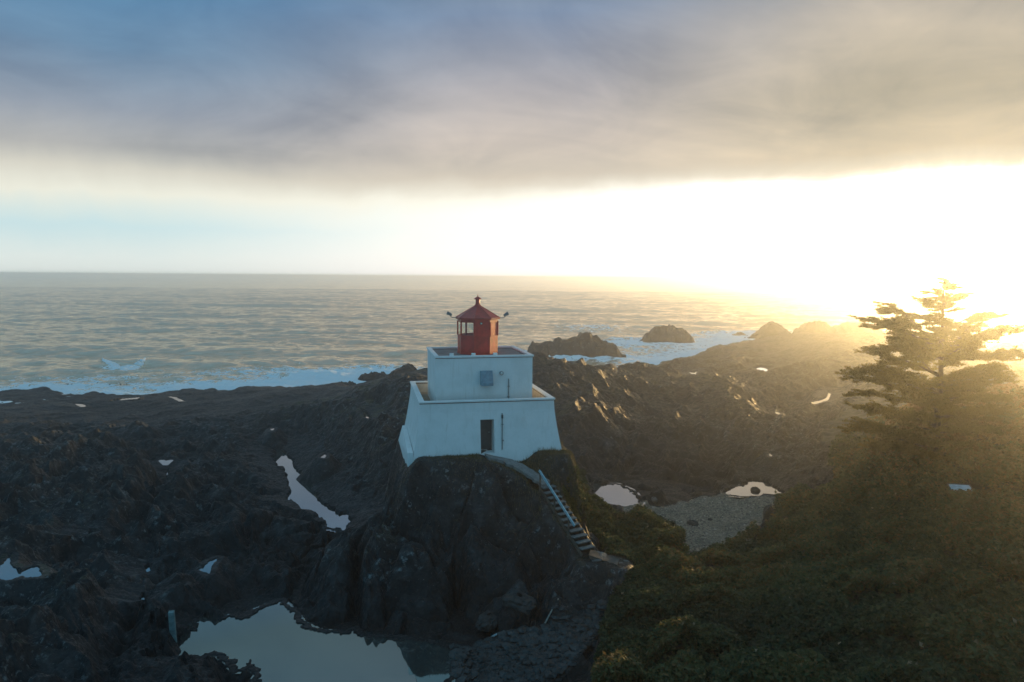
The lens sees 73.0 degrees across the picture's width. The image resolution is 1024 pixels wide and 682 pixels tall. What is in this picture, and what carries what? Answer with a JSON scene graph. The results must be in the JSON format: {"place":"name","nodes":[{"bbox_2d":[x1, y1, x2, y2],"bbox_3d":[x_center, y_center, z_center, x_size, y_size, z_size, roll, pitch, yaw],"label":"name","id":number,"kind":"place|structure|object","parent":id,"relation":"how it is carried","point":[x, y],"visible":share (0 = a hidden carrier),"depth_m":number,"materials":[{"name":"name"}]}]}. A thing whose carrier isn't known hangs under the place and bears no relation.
{"place":"outdoors","nodes":[
{"label":"outdoors","id":0,"kind":"place"},
{"bbox_2d":[0,332,1023,681],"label":"rocky shore","id":1,"kind":"structure","parent":0,"point":[450,560],"depth_m":47.26,"materials":[{"name":"grey stone"}]},
{"bbox_2d":[0,554,41,579],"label":"tide pool","id":2,"kind":"structure","parent":1,"relation":"on","point":[8,571],"depth_m":34.72,"materials":[{"name":"blue liquid"}]},
{"bbox_2d":[74,403,84,406],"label":"tide pool","id":3,"kind":"structure","parent":1,"relation":"on","point":[80,404],"depth_m":94.77,"materials":[{"name":"grey liquid"}]},
{"bbox_2d":[112,397,139,400],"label":"tide pool","id":4,"kind":"structure","parent":1,"relation":"on","point":[127,398],"depth_m":99.55,"materials":[{"name":"grey liquid"}]},
{"bbox_2d":[159,460,172,464],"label":"tide pool","id":5,"kind":"structure","parent":1,"relation":"on","point":[165,462],"depth_m":60.70,"materials":[{"name":"grey liquid"}]},
{"bbox_2d":[168,610,176,642],"bbox_3d":[-16.198,13.749,33.020,0.260,1.777,0.260,-3,7,-17],"label":"concrete post","id":6,"kind":"object","parent":1,"relation":"on","point":[172,622],"visible":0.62,"depth_m":32.89,"materials":[{"name":"white concrete"}]},
{"bbox_2d":[198,559,216,573],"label":"tide pool","id":7,"kind":"structure","parent":1,"relation":"on","point":[207,567],"depth_m":39.89,"materials":[{"name":"blue liquid"}]},
{"bbox_2d":[272,450,350,531],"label":"tide pool","id":8,"kind":"structure","parent":1,"relation":"on","point":[302,496],"depth_m":53.77,"materials":[{"name":"grey liquid"}]},
{"bbox_2d":[178,601,461,681],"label":"tide pool","id":9,"kind":"structure","parent":1,"relation":"on","point":[276,643],"depth_m":32.66,"materials":[{"name":"grey liquid"}]},
{"bbox_2d":[361,410,369,417],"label":"tide pool","id":10,"kind":"structure","parent":1,"relation":"on","point":[365,414],"depth_m":68.61,"materials":[{"name":"grey liquid"}]},
{"bbox_2d":[398,295,561,466],"bbox_3d":[-2.501,2.387,46.891,10.054,11.100,9.720,-1,5,-12],"label":"lighthouse","id":11,"kind":"object","parent":1,"relation":"on","point":[478,391],"visible":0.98,"depth_m":43.65,"materials":[{"name":"white paint"}]},
{"bbox_2d":[480,419,491,449],"bbox_3d":[-1.710,5.839,43.789,0.862,2.084,0.130,-1,5,-12],"label":"door","id":12,"kind":"structure","parent":11,"relation":"in","point":[485,425],"depth_m":43.82,"materials":[{"name":"metal"}]},
{"bbox_2d":[475,610,497,631],"bbox_3d":[-1.210,14.546,35.888,1.139,0.820,1.607,3,6,22],"label":"boulder","id":13,"kind":"object","parent":1,"relation":"on","point":[485,622],"visible":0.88,"depth_m":35.43,"materials":[{"name":"grey stone"}]},
{"bbox_2d":[391,439,588,541],"bbox_3d":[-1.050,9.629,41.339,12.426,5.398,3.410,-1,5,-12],"label":"grass","id":14,"kind":"structure","parent":1,"relation":"on","point":[476,456],"depth_m":42.25,"materials":[{"name":"green plant"}]},
{"bbox_2d":[502,591,536,615],"bbox_3d":[0.422,13.588,35.896,1.968,0.910,1.329,4,7,37],"label":"boulder","id":15,"kind":"object","parent":1,"relation":"on","point":[525,603],"visible":0.98,"depth_m":35.48,"materials":[{"name":"grey stone"}]},
{"bbox_2d":[589,481,645,505],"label":"tide pool","id":16,"kind":"structure","parent":1,"relation":"on","point":[617,494],"depth_m":56.95,"materials":[{"name":"grey liquid"}]},
{"bbox_2d":[651,497,657,502],"bbox_3d":[11.469,12.843,55.927,0.559,0.443,0.677,-4,7,-40],"label":"boulder","id":17,"kind":"object","parent":1,"relation":"on","point":[654,500],"visible":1,"depth_m":55.72,"materials":[{"name":"stone"}]},
{"bbox_2d":[720,480,783,497],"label":"tide pool","id":18,"kind":"structure","parent":1,"relation":"on","point":[765,487],"depth_m":58.52,"materials":[{"name":"grey liquid"}]},
{"bbox_2d":[750,486,759,491],"bbox_3d":[20.498,12.584,58.210,0.842,0.674,0.566,2,6,19],"label":"boulder","id":19,"kind":"object","parent":18,"relation":"in","point":[755,489],"visible":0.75,"depth_m":58.05,"materials":[{"name":"grey stone"}]},
{"bbox_2d":[754,366,771,370],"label":"tide pool","id":20,"kind":"structure","parent":1,"relation":"on","point":[765,368],"depth_m":139.69,"materials":[{"name":"grey liquid"}]},
{"bbox_2d":[812,392,830,403],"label":"tide pool","id":21,"kind":"structure","parent":1,"relation":"on","point":[822,400],"depth_m":92.37,"materials":[{"name":"grey liquid"}]},
{"bbox_2d":[0,273,1023,403],"bbox_3d":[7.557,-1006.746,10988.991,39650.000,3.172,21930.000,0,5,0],"label":"sea","id":22,"kind":"structure","parent":0,"point":[154,333],"depth_m":304.97,"materials":[{"name":"liquid"}]},
{"bbox_2d":[338,381,355,385],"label":"sea rock","id":23,"kind":"object","parent":22,"relation":"in","point":[350,383],"visible":0.27,"depth_m":114.68,"materials":[{"name":"grey stone"}]},
{"bbox_2d":[358,371,392,380],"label":"sea rock","id":24,"kind":"object","parent":22,"relation":"in","point":[369,376],"visible":0.58,"depth_m":121.81,"materials":[{"name":"grey stone"}]},
{"bbox_2d":[391,363,416,374],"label":"sea rock","id":25,"kind":"object","parent":22,"relation":"in","point":[407,368],"visible":0.35,"depth_m":123.83,"materials":[{"name":"grey stone"}]},
{"bbox_2d":[527,332,625,357],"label":"sea rock","id":26,"kind":"object","parent":22,"relation":"in","point":[588,344],"visible":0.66,"depth_m":158.13,"materials":[{"name":"stone"}]},
{"bbox_2d":[640,324,694,342],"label":"sea rock","id":27,"kind":"object","parent":22,"relation":"in","point":[668,333],"visible":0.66,"depth_m":193.18,"materials":[{"name":"stone"}]},
{"bbox_2d":[732,332,747,335],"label":"sea rock","id":28,"kind":"object","parent":22,"relation":"in","point":[738,333],"visible":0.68,"depth_m":225.02,"materials":[{"name":"stone"}]},
{"bbox_2d":[744,321,790,338],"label":"sea rock","id":29,"kind":"object","parent":22,"relation":"in","point":[771,328],"visible":0.42,"depth_m":209.20,"materials":[{"name":"brown stone"}]},
{"bbox_2d":[792,320,836,332],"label":"sea rock","id":30,"kind":"object","parent":22,"relation":"in","point":[818,326],"visible":0.41,"depth_m":214.00,"materials":[{"name":"stone"}]},
{"bbox_2d":[832,321,883,332],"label":"sea rock","id":31,"kind":"object","parent":22,"relation":"in","point":[845,327],"visible":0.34,"depth_m":218.68,"materials":[{"name":"stone"}]},
{"bbox_2d":[960,348,992,352],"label":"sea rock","id":32,"kind":"object","parent":22,"relation":"in","point":[983,349],"visible":0.06,"depth_m":162.97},
{"bbox_2d":[989,341,1023,353],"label":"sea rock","id":33,"kind":"object","parent":22,"relation":"in","point":[1008,346],"visible":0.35,"depth_m":175.37,"materials":[{"name":"stone"}]},
{"bbox_2d":[0,0,1023,280],"label":"sky","id":34,"kind":"structure","parent":0,"point":[704,139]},
{"bbox_2d":[485,454,549,486],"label":"path","id":35,"kind":"structure","parent":0,"point":[528,472],"depth_m":41.89,"materials":[{"name":"concrete"}]},
{"bbox_2d":[447,599,607,681],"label":"cobbles","id":36,"kind":"object","parent":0,"point":[518,641],"visible":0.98,"depth_m":32.79,"materials":[{"name":"grey stone"}]},
{"bbox_2d":[459,645,472,655],"bbox_3d":[-2.311,14.810,32.920,0.617,0.433,1.052,5,7,40],"label":"boulder","id":37,"kind":"object","parent":36,"relation":"on","point":[467,649],"visible":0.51,"depth_m":32.91,"materials":[{"name":"grey stone"}]},
{"bbox_2d":[539,470,595,556],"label":"staircase","id":38,"kind":"structure","parent":0,"point":[565,507],"depth_m":39.53,"materials":[{"name":"concrete"},{"name":"white painted metal"}]},
{"bbox_2d":[589,550,619,565],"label":"path","id":39,"kind":"structure","parent":0,"point":[593,555],"depth_m":37.62,"materials":[{"name":"grey concrete"}]},
{"bbox_2d":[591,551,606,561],"bbox_3d":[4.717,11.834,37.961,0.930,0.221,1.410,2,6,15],"label":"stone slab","id":40,"kind":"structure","parent":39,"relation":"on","point":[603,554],"depth_m":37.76,"materials":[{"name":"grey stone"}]},
{"bbox_2d":[622,493,774,553],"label":"beach","id":41,"kind":"structure","parent":0,"point":[723,525],"depth_m":52.66,"materials":[{"name":"grey gravel"}]},
{"bbox_2d":[687,520,698,526],"bbox_3d":[13.324,13.471,50.946,0.819,0.518,1.002,-2,6,-28],"label":"boulder","id":42,"kind":"object","parent":41,"relation":"on","point":[693,522],"visible":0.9,"depth_m":50.70,"materials":[{"name":"grey stone"}]},
{"bbox_2d":[562,381,1023,681],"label":"hillside","id":43,"kind":"structure","parent":0,"point":[828,436],"depth_m":42.55,"materials":[{"name":"green plant"}]},
{"bbox_2d":[562,476,580,522],"bbox_3d":[3.625,9.771,41.817,1.263,2.901,1.696,0,5,0],"label":"bush","id":44,"kind":"object","parent":43,"relation":"on","point":[570,503],"visible":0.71,"depth_m":42.24,"materials":[{"name":"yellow plant"}]},
{"bbox_2d":[583,495,611,538],"bbox_3d":[5.483,11.041,43.759,2.176,2.979,2.013,0,5,0],"label":"bush","id":45,"kind":"object","parent":43,"relation":"on","point":[598,516],"visible":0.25,"depth_m":43.62,"materials":[{"name":"green plant"}]},
{"bbox_2d":[616,521,649,543],"bbox_3d":[7.617,12.164,43.950,2.652,1.391,2.382,-4,7,-39],"label":"bush","id":46,"kind":"object","parent":43,"relation":"on","point":[622,526],"visible":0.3,"depth_m":43.60,"materials":[{"name":"green plant"}]},
{"bbox_2d":[637,544,662,565],"bbox_3d":[7.804,12.460,39.839,1.846,1.709,1.684,0,5,0],"label":"bush","id":47,"kind":"object","parent":43,"relation":"on","point":[647,550],"visible":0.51,"depth_m":39.37,"materials":[{"name":"green plant"}]},
{"bbox_2d":[568,382,1023,681],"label":"shrub thicket","id":48,"kind":"object","parent":43,"relation":"on","point":[802,593],"visible":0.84,"depth_m":30.81,"materials":[{"name":"green plant"}]},
{"bbox_2d":[834,276,1023,461],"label":"spruce tree","id":49,"kind":"object","parent":43,"relation":"on","point":[925,348],"visible":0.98,"depth_m":40.52,"materials":[{"name":"green plant"}]},
{"bbox_2d":[947,483,971,490],"bbox_3d":[24.906,8.635,38.451,1.210,1.266,0.650,1,5,8],"label":"information panel","id":50,"kind":"object","parent":43,"relation":"on","point":[955,486],"visible":0.38,"depth_m":38.52,"materials":[{"name":"metal"}]}
]}

